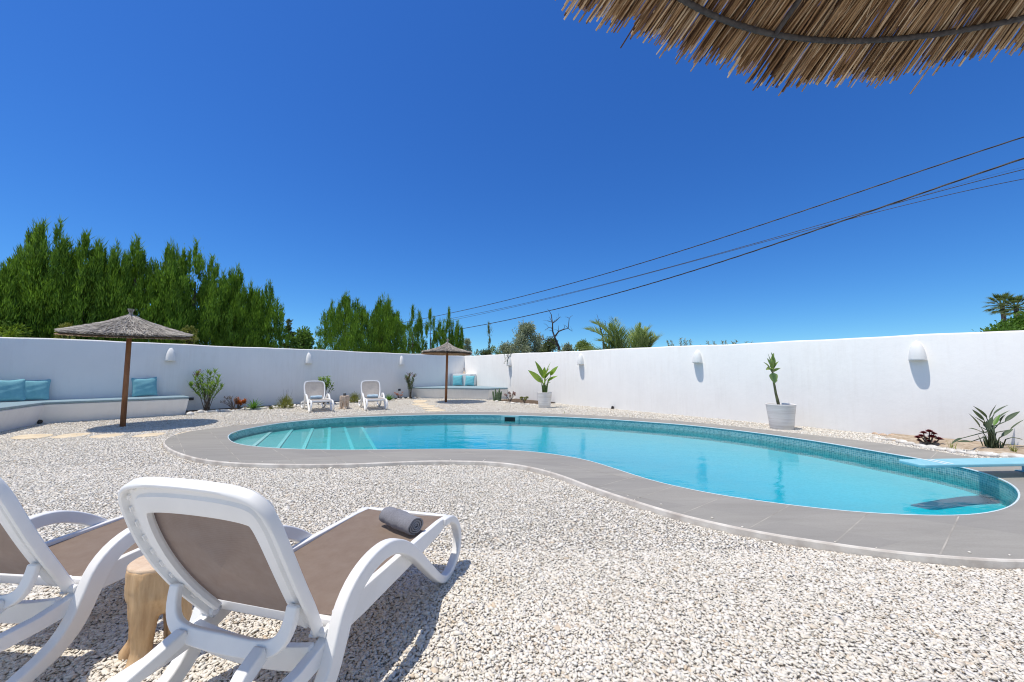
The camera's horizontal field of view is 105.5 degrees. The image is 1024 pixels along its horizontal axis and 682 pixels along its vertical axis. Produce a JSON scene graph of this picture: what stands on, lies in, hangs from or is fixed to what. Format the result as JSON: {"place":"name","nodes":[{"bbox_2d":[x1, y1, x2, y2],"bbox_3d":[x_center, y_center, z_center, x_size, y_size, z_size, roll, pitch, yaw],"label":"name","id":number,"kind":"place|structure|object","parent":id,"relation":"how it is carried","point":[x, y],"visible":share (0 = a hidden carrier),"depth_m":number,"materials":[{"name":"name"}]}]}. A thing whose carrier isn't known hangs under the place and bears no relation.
{"place":"outdoors","nodes":[
{"label":"outdoors","id":0,"kind":"place"},
{"bbox_2d":[0,398,1023,681],"bbox_3d":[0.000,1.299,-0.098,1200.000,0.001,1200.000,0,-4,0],"label":"ground","id":1,"kind":"structure","parent":0,"point":[456,660],"depth_m":2.20,"materials":[{"name":"gravel"}]},
{"bbox_2d":[0,261,32,337],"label":"conifer tree","id":2,"kind":"object","parent":1,"relation":"on","point":[9,303],"visible":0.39,"depth_m":10.36,"materials":[{"name":"green plant"}]},
{"bbox_2d":[0,320,33,337],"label":"shrub","id":3,"kind":"object","parent":1,"relation":"on","point":[15,330],"visible":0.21,"depth_m":10.14,"materials":[{"name":"green plant"}]},
{"bbox_2d":[0,241,49,333],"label":"conifer tree","id":4,"kind":"object","parent":1,"relation":"on","point":[17,250],"visible":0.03,"depth_m":11.23,"materials":[{"name":"green plant"}]},
{"bbox_2d":[11,434,52,439],"bbox_3d":[-9.408,1.883,7.636,0.812,0.032,0.540,-4,-6,44],"label":"stepping stone","id":5,"kind":"object","parent":1,"relation":"on","point":[28,436],"visible":0.78,"depth_m":7.60,"materials":[{"name":"stone"}]},
{"bbox_2d":[8,214,90,339],"bbox_3d":[-13.457,-0.742,11.282,1.987,6.176,1.849,2,-5,-26],"label":"conifer tree","id":6,"kind":"object","parent":1,"relation":"on","point":[33,296],"visible":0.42,"depth_m":11.06,"materials":[{"name":"green plant"}]},
{"bbox_2d":[53,322,75,338],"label":"shrub","id":7,"kind":"object","parent":1,"relation":"on","point":[62,325],"visible":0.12,"depth_m":10.82,"materials":[{"name":"green plant"}]},
{"bbox_2d":[51,433,88,438],"bbox_3d":[-8.749,1.890,7.732,0.492,0.032,0.707,3,-5,-35],"label":"stepping stone","id":8,"kind":"object","parent":1,"relation":"on","point":[68,435],"visible":0.59,"depth_m":7.72,"materials":[{"name":"stone"}]},
{"bbox_2d":[30,226,116,340],"bbox_3d":[-13.045,-0.587,11.758,1.773,5.939,1.996,2,-5,-29],"label":"conifer tree","id":9,"kind":"object","parent":1,"relation":"on","point":[90,272],"visible":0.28,"depth_m":11.59,"materials":[{"name":"green plant"}]},
{"bbox_2d":[0,395,188,431],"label":"built in bench","id":10,"kind":"object","parent":1,"relation":"on","point":[15,414],"visible":0.87,"depth_m":9.94,"materials":[{"name":"paint"}]},
{"bbox_2d":[0,379,25,400],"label":"cushion","id":11,"kind":"object","parent":10,"relation":"on","point":[11,390],"visible":1,"depth_m":9.47,"materials":[{"name":"teal fabric"}]},
{"bbox_2d":[24,379,50,399],"bbox_3d":[-12.066,1.232,9.828,0.162,0.534,0.531,-18,-15,39],"label":"cushion","id":12,"kind":"object","parent":10,"relation":"on","point":[37,390],"visible":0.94,"depth_m":9.82,"materials":[{"name":"teal fabric"}]},
{"bbox_2d":[131,377,157,396],"bbox_3d":[-10.726,1.338,11.369,0.162,0.573,0.554,-18,-12,39],"label":"cushion","id":13,"kind":"object","parent":10,"relation":"on","point":[144,387],"visible":1,"depth_m":11.31,"materials":[{"name":"teal fabric"}]},
{"bbox_2d":[89,433,123,437],"bbox_3d":[-8.014,1.887,7.692,0.573,0.032,0.590,0,-4,0],"label":"stepping stone","id":14,"kind":"object","parent":1,"relation":"on","point":[107,435],"visible":0.69,"depth_m":7.72,"materials":[{"name":"stone"}]},
{"bbox_2d":[81,232,158,341],"bbox_3d":[-12.540,-0.612,12.629,1.975,6.120,2.250,0,-4,0],"label":"conifer tree","id":15,"kind":"object","parent":1,"relation":"on","point":[120,280],"visible":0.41,"depth_m":12.27,"materials":[{"name":"green plant"}]},
{"bbox_2d":[54,309,192,426],"bbox_3d":[-8.994,0.659,9.098,2.325,2.854,2.323,0,-4,0],"label":"straw parasol","id":16,"kind":"object","parent":1,"relation":"on","point":[129,326],"visible":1,"depth_m":8.83,"materials":[{"name":"wicker"}]},
{"bbox_2d":[0,478,274,681],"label":"sun lounger","id":17,"kind":"object","parent":1,"relation":"on","point":[82,568],"visible":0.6,"depth_m":1.71,"materials":[{"name":"white plastic"}]},
{"bbox_2d":[131,432,164,436],"bbox_3d":[-7.261,1.897,7.817,0.488,0.032,0.546,0,-4,0],"label":"stepping stone","id":18,"kind":"object","parent":1,"relation":"on","point":[150,434],"visible":0.64,"depth_m":7.72,"materials":[{"name":"stone"}]},
{"bbox_2d":[118,555,191,668],"bbox_3d":[-1.627,1.233,1.802,0.261,0.451,0.261,4,-6,-43],"label":"wooden stool","id":19,"kind":"object","parent":1,"relation":"on","point":[146,587],"visible":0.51,"depth_m":1.70,"materials":[{"name":"brown wood"}]},
{"bbox_2d":[123,239,197,343],"bbox_3d":[-11.773,-0.522,13.237,1.692,6.032,2.163,1,-4,-14],"label":"conifer tree","id":20,"kind":"object","parent":1,"relation":"on","point":[175,290],"visible":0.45,"depth_m":12.92,"materials":[{"name":"green plant"}]},
{"bbox_2d":[136,235,239,346],"bbox_3d":[-11.483,-0.629,13.895,2.515,6.345,2.910,-4,-6,43],"label":"conifer tree","id":21,"kind":"object","parent":1,"relation":"on","point":[204,297],"visible":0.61,"depth_m":13.75,"materials":[{"name":"green plant"}]},
{"bbox_2d":[179,324,199,344],"bbox_3d":[-10.706,0.954,12.819,0.715,3.032,0.698,1,-4,-15],"label":"shrub","id":22,"kind":"object","parent":1,"relation":"on","point":[187,329],"visible":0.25,"depth_m":12.86,"materials":[{"name":"green plant"}]},
{"bbox_2d":[0,337,463,410],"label":"garden wall","id":23,"kind":"structure","parent":1,"relation":"on","point":[77,369],"depth_m":12.76,"materials":[{"name":"white paint"}]},
{"bbox_2d":[165,348,175,360],"bbox_3d":[-10.436,0.402,11.917,0.165,0.417,0.250,-4,-6,41],"label":"wall lamp","id":24,"kind":"object","parent":23,"relation":"attached to","point":[170,355],"visible":1,"depth_m":11.88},
{"bbox_2d":[305,352,311,363],"bbox_3d":[-7.786,0.649,14.957,0.165,0.441,0.250,-4,-6,41],"label":"wall lamp","id":25,"kind":"object","parent":23,"relation":"attached to","point":[308,359],"visible":1,"depth_m":14.90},
{"bbox_2d":[399,356,403,364],"bbox_3d":[-5.093,0.889,18.046,0.165,0.446,0.250,-4,-6,41],"label":"wall lamp","id":26,"kind":"object","parent":23,"relation":"attached to","point":[401,360],"visible":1,"depth_m":17.99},
{"bbox_2d":[207,262,266,346],"bbox_3d":[-10.568,-0.254,15.046,2.391,5.770,2.103,0,-4,0],"label":"conifer tree","id":27,"kind":"object","parent":1,"relation":"on","point":[236,294],"visible":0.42,"depth_m":14.77,"materials":[{"name":"green plant"}]},
{"bbox_2d":[237,280,291,347],"bbox_3d":[-9.907,0.024,15.411,2.133,5.270,1.788,2,-5,-27],"label":"conifer tree","id":28,"kind":"object","parent":1,"relation":"on","point":[266,302],"visible":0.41,"depth_m":15.29,"materials":[{"name":"green plant"}]},
{"bbox_2d":[105,477,461,681],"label":"sun lounger","id":29,"kind":"object","parent":1,"relation":"on","point":[215,554],"visible":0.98,"depth_m":1.42,"materials":[{"name":"white plastic"}]},
{"bbox_2d":[379,507,422,534],"bbox_3d":[-0.661,1.063,2.310,0.308,0.101,0.118,-4,-6,40],"label":"towel","id":30,"kind":"object","parent":29,"relation":"on","point":[402,520],"visible":1,"depth_m":2.25,"materials":[{"name":"grey fabric"}]},
{"bbox_2d":[274,389,293,408],"bbox_3d":[-7.777,1.973,13.389,0.735,0.694,0.700,0,-4,0],"label":"lavender bush","id":31,"kind":"object","parent":1,"relation":"on","point":[285,402],"visible":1,"depth_m":13.30,"materials":[{"name":"plant"}]},
{"bbox_2d":[282,319,295,348],"bbox_3d":[-9.706,0.870,16.825,0.676,3.806,0.590,0,-4,0],"label":"shrub","id":32,"kind":"object","parent":1,"relation":"on","point":[287,321],"visible":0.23,"depth_m":16.86,"materials":[{"name":"green plant"}]},
{"bbox_2d":[186,397,411,411],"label":"soil","id":33,"kind":"structure","parent":1,"relation":"on","point":[271,405],"depth_m":13.59,"materials":[{"name":"soil"}]},
{"bbox_2d":[186,368,223,410],"bbox_3d":[-9.502,1.511,12.157,1.091,1.381,0.662,0,-4,0],"label":"oleander","id":34,"kind":"object","parent":33,"relation":"on","point":[204,393],"visible":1,"depth_m":12.11,"materials":[{"name":"green plant"}]},
{"bbox_2d":[220,396,237,409],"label":"twiggy plant","id":35,"kind":"object","parent":33,"relation":"on","point":[231,404],"visible":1,"depth_m":12.63,"materials":[{"name":"plant"}]},
{"bbox_2d":[234,397,245,408],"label":"orange plant","id":36,"kind":"object","parent":33,"relation":"on","point":[240,402],"visible":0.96,"depth_m":12.79,"materials":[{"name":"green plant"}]},
{"bbox_2d":[245,399,264,408],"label":"aloe plant","id":37,"kind":"object","parent":33,"relation":"on","point":[254,405],"visible":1,"depth_m":12.76,"materials":[{"name":"plant"}]},
{"bbox_2d":[349,391,362,402],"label":"lavender bush","id":38,"kind":"object","parent":33,"relation":"on","point":[354,397],"visible":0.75,"depth_m":15.62,"materials":[{"name":"plant"}]},
{"bbox_2d":[285,325,317,348],"bbox_3d":[-8.736,1.020,16.116,1.766,3.400,1.647,0,-4,0],"label":"broadleaf bush","id":39,"kind":"object","parent":1,"relation":"on","point":[303,339],"visible":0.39,"depth_m":16.00,"materials":[{"name":"green plant"}]},
{"bbox_2d":[301,381,333,412],"bbox_3d":[-6.447,1.799,12.876,0.716,0.948,1.966,3,-5,-36],"label":"sun lounger","id":40,"kind":"object","parent":1,"relation":"on","point":[313,388],"visible":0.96,"depth_m":13.14,"materials":[{"name":"white plastic"}]},
{"bbox_2d":[310,395,321,398],"bbox_3d":[-6.465,1.858,12.844,0.368,0.126,0.155,4,-6,-44],"label":"towel","id":41,"kind":"object","parent":40,"relation":"on","point":[316,397],"visible":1,"depth_m":12.80,"materials":[{"name":"blue fabric"}]},
{"bbox_2d":[318,375,333,403],"bbox_3d":[-7.139,1.856,14.823,0.727,1.096,0.515,0,-4,0],"label":"leafy shrub","id":42,"kind":"object","parent":1,"relation":"on","point":[327,382],"visible":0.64,"depth_m":14.81,"materials":[{"name":"green plant"}]},
{"bbox_2d":[338,395,349,408],"bbox_3d":[-5.657,2.080,13.141,0.309,0.467,0.310,-2,-5,21],"label":"wooden stool","id":43,"kind":"object","parent":1,"relation":"on","point":[344,402],"visible":0.91,"depth_m":13.04,"materials":[{"name":"brown wood"}]},
{"bbox_2d":[313,290,378,351],"bbox_3d":[-7.714,0.170,18.182,3.266,5.395,3.428,0,-4,0],"label":"conifer tree","id":44,"kind":"object","parent":1,"relation":"on","point":[348,327],"visible":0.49,"depth_m":17.59,"materials":[{"name":"green plant"}]},
{"bbox_2d":[358,380,387,410],"bbox_3d":[-4.802,1.840,13.416,0.716,0.948,1.966,2,-5,-28],"label":"sun lounger","id":45,"kind":"object","parent":1,"relation":"on","point":[369,387],"visible":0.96,"depth_m":13.73,"materials":[{"name":"white plastic"}]},
{"bbox_2d":[367,394,377,397],"bbox_3d":[-4.796,1.900,13.402,0.368,0.126,0.155,2,-5,-22],"label":"towel","id":46,"kind":"object","parent":45,"relation":"on","point":[373,396],"visible":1,"depth_m":13.36,"materials":[{"name":"blue fabric"}]},
{"bbox_2d":[364,292,416,353],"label":"conifer tree","id":47,"kind":"object","parent":1,"relation":"on","point":[392,326],"visible":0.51,"depth_m":19.03,"materials":[{"name":"green plant"}]},
{"bbox_2d":[403,372,415,397],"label":"oleander","id":48,"kind":"object","parent":1,"relation":"on","point":[408,379],"visible":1,"depth_m":17.80,"materials":[{"name":"green plant"}]},
{"bbox_2d":[405,304,424,353],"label":"conifer tree","id":49,"kind":"object","parent":1,"relation":"on","point":[416,330],"visible":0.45,"depth_m":21.26,"materials":[{"name":"green plant"}]},
{"bbox_2d":[413,400,426,402],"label":"stepping stone","id":50,"kind":"object","parent":1,"relation":"on","point":[418,401],"visible":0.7,"depth_m":16.14,"materials":[{"name":"stone"}]},
{"bbox_2d":[416,308,445,353],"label":"conifer tree","id":51,"kind":"object","parent":1,"relation":"on","point":[430,324],"visible":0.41,"depth_m":21.90,"materials":[{"name":"green plant"}]},
{"bbox_2d":[425,409,444,411],"bbox_3d":[-2.460,2.256,12.587,0.620,0.032,0.663,-3,-5,30],"label":"stepping stone","id":52,"kind":"object","parent":1,"relation":"on","point":[436,410],"visible":0.72,"depth_m":12.52,"materials":[{"name":"stone"}]},
{"bbox_2d":[422,339,472,401],"bbox_3d":[-2.677,1.248,15.970,2.098,2.711,2.101,5,-6,-40],"label":"straw parasol","id":53,"kind":"object","parent":1,"relation":"on","point":[447,349],"visible":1,"depth_m":15.84,"materials":[{"name":"wicker"}]},
{"bbox_2d":[440,307,455,345],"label":"conifer tree","id":54,"kind":"object","parent":1,"relation":"on","point":[449,324],"visible":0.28,"depth_m":22.97,"materials":[{"name":"green plant"}]},
{"bbox_2d":[452,319,464,355],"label":"conifer tree","id":55,"kind":"object","parent":1,"relation":"on","point":[458,340],"visible":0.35,"depth_m":23.00,"materials":[{"name":"green plant"}]},
{"bbox_2d":[412,374,507,399],"bbox_3d":[-2.653,2.139,18.408,3.236,1.140,3.936,3,-5,-38],"label":"built in bench","id":56,"kind":"object","parent":1,"relation":"on","point":[462,391],"visible":0.88,"depth_m":17.86,"materials":[{"name":"paint"}]},
{"bbox_2d":[453,375,462,385],"bbox_3d":[-2.781,2.016,19.925,0.531,0.534,0.162,-4,-14,15],"label":"cushion","id":57,"kind":"object","parent":56,"relation":"on","point":[457,380],"visible":1,"depth_m":19.86,"materials":[{"name":"teal fabric"}]},
{"bbox_2d":[465,376,474,385],"bbox_3d":[-2.141,2.013,19.738,0.516,0.533,0.160,-2,-16,20],"label":"cushion","id":58,"kind":"object","parent":56,"relation":"on","point":[469,380],"visible":1,"depth_m":19.67,"materials":[{"name":"teal fabric"}]},
{"bbox_2d":[463,338,472,355],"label":"bush","id":59,"kind":"object","parent":1,"relation":"on","point":[467,346],"visible":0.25,"depth_m":24.64,"materials":[{"name":"green plant"}]},
{"bbox_2d":[473,349,491,355],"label":"bush","id":60,"kind":"object","parent":1,"relation":"on","point":[482,352],"visible":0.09,"depth_m":23.52,"materials":[{"name":"green plant"}]},
{"bbox_2d":[485,321,491,354],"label":"young conifer","id":61,"kind":"object","parent":1,"relation":"on","point":[489,342],"visible":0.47,"depth_m":23.48,"materials":[{"name":"green plant"}]},
{"bbox_2d":[490,345,499,354],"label":"shrub","id":62,"kind":"object","parent":1,"relation":"on","point":[494,350],"visible":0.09,"depth_m":23.84,"materials":[{"name":"green plant"}]},
{"bbox_2d":[496,340,511,354],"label":"olive shrub","id":63,"kind":"object","parent":1,"relation":"on","point":[503,348],"visible":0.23,"depth_m":22.42,"materials":[{"name":"green plant"}]},
{"bbox_2d":[504,391,515,402],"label":"red leaf plant","id":64,"kind":"object","parent":1,"relation":"on","point":[513,393],"visible":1,"depth_m":15.54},
{"bbox_2d":[501,399,537,403],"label":"soil","id":65,"kind":"structure","parent":1,"relation":"on","point":[526,401],"depth_m":16.16,"materials":[{"name":"soil"}]},
{"bbox_2d":[492,388,501,400],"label":"column cactus","id":66,"kind":"object","parent":65,"relation":"on","point":[498,395],"depth_m":16.50,"materials":[{"name":"plant"}]},
{"bbox_2d":[505,320,542,353],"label":"olive tree","id":67,"kind":"object","parent":1,"relation":"on","point":[521,342],"visible":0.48,"depth_m":21.36,"materials":[{"name":"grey plant"}]},
{"bbox_2d":[530,332,544,352],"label":"olive tree","id":68,"kind":"object","parent":1,"relation":"on","point":[536,344],"visible":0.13,"depth_m":21.73,"materials":[{"name":"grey plant"}]},
{"bbox_2d":[537,392,551,407],"bbox_3d":[1.132,2.056,13.580,0.524,0.541,0.524,0,-4,0],"label":"plant pot","id":69,"kind":"object","parent":1,"relation":"on","point":[544,400],"visible":0.94,"depth_m":13.38,"materials":[{"name":"white ceramic"}]},
{"bbox_2d":[528,361,557,392],"bbox_3d":[1.106,1.274,13.579,1.101,1.153,0.390,2,-5,-20],"label":"banana plant","id":70,"kind":"object","parent":69,"relation":"on","point":[537,377],"visible":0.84,"depth_m":13.58,"materials":[{"name":"green plant"}]},
{"bbox_2d":[540,336,557,352],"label":"olive shrub","id":71,"kind":"object","parent":1,"relation":"on","point":[550,346],"visible":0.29,"depth_m":19.31,"materials":[{"name":"green plant"}]},
{"bbox_2d":[539,311,572,351],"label":"dead tree","id":72,"kind":"object","parent":1,"relation":"on","point":[557,343],"visible":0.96,"depth_m":18.75,"materials":[{"name":"brown plant"}]},
{"bbox_2d":[558,342,575,351],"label":"olive shrub","id":73,"kind":"object","parent":1,"relation":"on","point":[567,347],"visible":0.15,"depth_m":17.71,"materials":[{"name":"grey plant"}]},
{"bbox_2d":[573,339,593,350],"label":"shrub","id":74,"kind":"object","parent":1,"relation":"on","point":[582,343],"visible":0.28,"depth_m":16.33,"materials":[{"name":"green plant"}]},
{"bbox_2d":[163,412,1023,570],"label":"swimming pool","id":75,"kind":"structure","parent":1,"relation":"on","point":[796,492],"depth_m":5.68,"materials":[{"name":"liquid"}]},
{"bbox_2d":[899,457,1023,471],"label":"diving board","id":76,"kind":"object","parent":75,"relation":"on","point":[966,462],"visible":1,"depth_m":4.55,"materials":[{"name":"plastic"}]},
{"bbox_2d":[579,316,635,349],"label":"palm tree","id":77,"kind":"object","parent":1,"relation":"on","point":[621,332],"visible":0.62,"depth_m":14.70,"materials":[{"name":"green plant"}]},
{"bbox_2d":[601,324,624,348],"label":"palm tree","id":78,"kind":"object","parent":1,"relation":"on","point":[605,346],"visible":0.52,"depth_m":14.54,"materials":[{"name":"green plant"}]},
{"bbox_2d":[626,322,660,347],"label":"palm tree","id":79,"kind":"object","parent":1,"relation":"on","point":[636,340],"visible":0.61,"depth_m":13.97,"materials":[{"name":"green plant"}]},
{"bbox_2d":[638,330,664,347],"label":"palm tree","id":80,"kind":"object","parent":1,"relation":"on","point":[647,342],"visible":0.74,"depth_m":14.00,"materials":[{"name":"green plant"}]},
{"bbox_2d":[666,337,691,345],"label":"olive shrub","id":81,"kind":"object","parent":1,"relation":"on","point":[680,342],"visible":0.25,"depth_m":12.50,"materials":[{"name":"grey plant"}]},
{"bbox_2d":[706,340,752,344],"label":"olive shrub","id":82,"kind":"object","parent":1,"relation":"on","point":[722,342],"visible":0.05,"depth_m":11.61,"materials":[{"name":"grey plant"}]},
{"bbox_2d":[464,330,1023,444],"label":"garden wall","id":83,"kind":"structure","parent":1,"relation":"on","point":[880,385],"depth_m":8.79,"materials":[{"name":"white paint"}]},
{"bbox_2d":[507,356,511,365],"bbox_3d":[-0.147,0.900,17.780,0.165,0.464,0.250,3,-5,-38],"label":"wall lamp","id":84,"kind":"object","parent":83,"relation":"attached to","point":[509,362],"visible":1,"depth_m":17.71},
{"bbox_2d":[577,354,583,364],"bbox_3d":[2.501,0.657,14.359,0.165,0.414,0.250,3,-5,-38],"label":"wall lamp","id":85,"kind":"object","parent":83,"relation":"attached to","point":[580,359],"visible":1,"depth_m":14.30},
{"bbox_2d":[692,350,702,362],"bbox_3d":[5.170,0.424,10.911,0.165,0.375,0.250,3,-5,-38],"label":"wall lamp","id":86,"kind":"object","parent":83,"relation":"attached to","point":[697,357],"visible":1,"depth_m":10.85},
{"bbox_2d":[908,341,926,360],"bbox_3d":[7.802,0.180,7.511,0.165,0.387,0.250,3,-5,-38],"label":"wall lamp","id":87,"kind":"object","parent":83,"relation":"attached to","point":[917,351],"visible":1,"depth_m":7.47,"materials":[{"name":"ceramic"}]},
{"bbox_2d":[765,403,795,429],"bbox_3d":[6.006,1.680,8.686,0.576,0.554,0.576,0,-4,0],"label":"plant pot","id":88,"kind":"object","parent":1,"relation":"on","point":[781,416],"visible":1,"depth_m":8.49,"materials":[{"name":"white ceramic"}]},
{"bbox_2d":[764,353,779,404],"bbox_3d":[5.845,0.891,8.726,0.327,1.284,0.210,2,-5,-24],"label":"potted shrub","id":89,"kind":"object","parent":88,"relation":"in","point":[773,376],"visible":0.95,"depth_m":8.72,"materials":[{"name":"green plant"}]},
{"bbox_2d":[555,0,1023,95],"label":"reed parasol","id":90,"kind":"object","parent":1,"relation":"on","point":[831,32],"visible":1,"depth_m":1.35,"materials":[{"name":"wicker"}]},
{"bbox_2d":[895,439,907,442],"bbox_3d":[7.006,1.814,6.998,0.164,0.085,0.228,0,-4,0],"label":"border rock","id":91,"kind":"object","parent":1,"relation":"on","point":[900,441],"visible":0.66,"depth_m":6.96,"materials":[{"name":"white stone"}]},
{"bbox_2d":[923,445,937,448],"bbox_3d":[6.963,1.771,6.480,0.257,0.084,0.140,0,-4,0],"label":"border rock","id":92,"kind":"object","parent":1,"relation":"on","point":[930,446],"visible":0.64,"depth_m":6.44,"materials":[{"name":"white stone"}]},
{"bbox_2d":[946,448,955,452],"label":"border rock","id":93,"kind":"object","parent":1,"relation":"on","point":[951,450],"visible":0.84,"depth_m":6.17,"materials":[{"name":"white stone"}]},
{"bbox_2d":[883,433,1023,454],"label":"soil","id":94,"kind":"structure","parent":1,"relation":"on","point":[976,445],"depth_m":6.61,"materials":[{"name":"soil"}]},
{"bbox_2d":[915,429,944,444],"bbox_3d":[7.226,1.670,6.768,0.442,0.268,0.261,0,-4,0],"label":"tree aeonium","id":95,"kind":"object","parent":94,"relation":"on","point":[926,441],"visible":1,"depth_m":6.75,"materials":[{"name":"plant"}]},
{"bbox_2d":[951,404,1022,447],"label":"bird of paradise plant","id":96,"kind":"object","parent":94,"relation":"on","point":[992,441],"visible":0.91,"depth_m":6.38,"materials":[{"name":"green plant"}]},
{"bbox_2d":[965,451,977,454],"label":"border rock","id":97,"kind":"object","parent":1,"relation":"on","point":[971,452],"visible":0.75,"depth_m":5.96,"materials":[{"name":"white stone"}]},
{"bbox_2d":[977,451,999,456],"bbox_3d":[7.192,1.727,5.893,0.228,0.097,0.215,0,-4,0],"label":"border rock","id":98,"kind":"object","parent":1,"relation":"on","point":[985,454],"visible":0.81,"depth_m":5.84,"materials":[{"name":"white stone"}]},
{"bbox_2d":[971,309,1023,331],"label":"clipped hedge","id":99,"kind":"object","parent":1,"relation":"on","point":[1014,323],"visible":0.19,"depth_m":18.91,"materials":[{"name":"green plant"}]},
{"bbox_2d":[982,291,1022,321],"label":"fan palm","id":100,"kind":"object","parent":1,"relation":"on","point":[999,298],"visible":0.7,"depth_m":34.29,"materials":[{"name":"green plant"}]},
{"bbox_2d":[995,294,1023,316],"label":"fan palm","id":101,"kind":"object","parent":1,"relation":"on","point":[1014,307],"visible":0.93,"depth_m":31.25,"materials":[{"name":"green plant"}]},
{"bbox_2d":[1000,453,1023,457],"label":"border rock","id":102,"kind":"object","parent":1,"relation":"on","point":[1013,455],"visible":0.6,"depth_m":5.74,"materials":[{"name":"white stone"}]},
{"bbox_2d":[403,136,1023,322],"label":"overhead cable","id":103,"kind":"object","parent":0,"point":[776,219],"visible":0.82,"depth_m":15.86,"materials":[{"name":"rubber"}]},
{"bbox_2d":[423,179,1022,325],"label":"overhead cable","id":104,"kind":"object","parent":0,"point":[772,239],"visible":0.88,"depth_m":20.74,"materials":[{"name":"rubber"}]},
{"bbox_2d":[423,169,1023,323],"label":"overhead cable","id":105,"kind":"object","parent":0,"point":[771,238],"visible":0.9,"depth_m":19.37,"materials":[{"name":"rubber"}]},
{"bbox_2d":[431,158,1023,333],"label":"overhead cable","id":106,"kind":"object","parent":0,"point":[795,236],"visible":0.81,"depth_m":14.43,"materials":[{"name":"rubber"}]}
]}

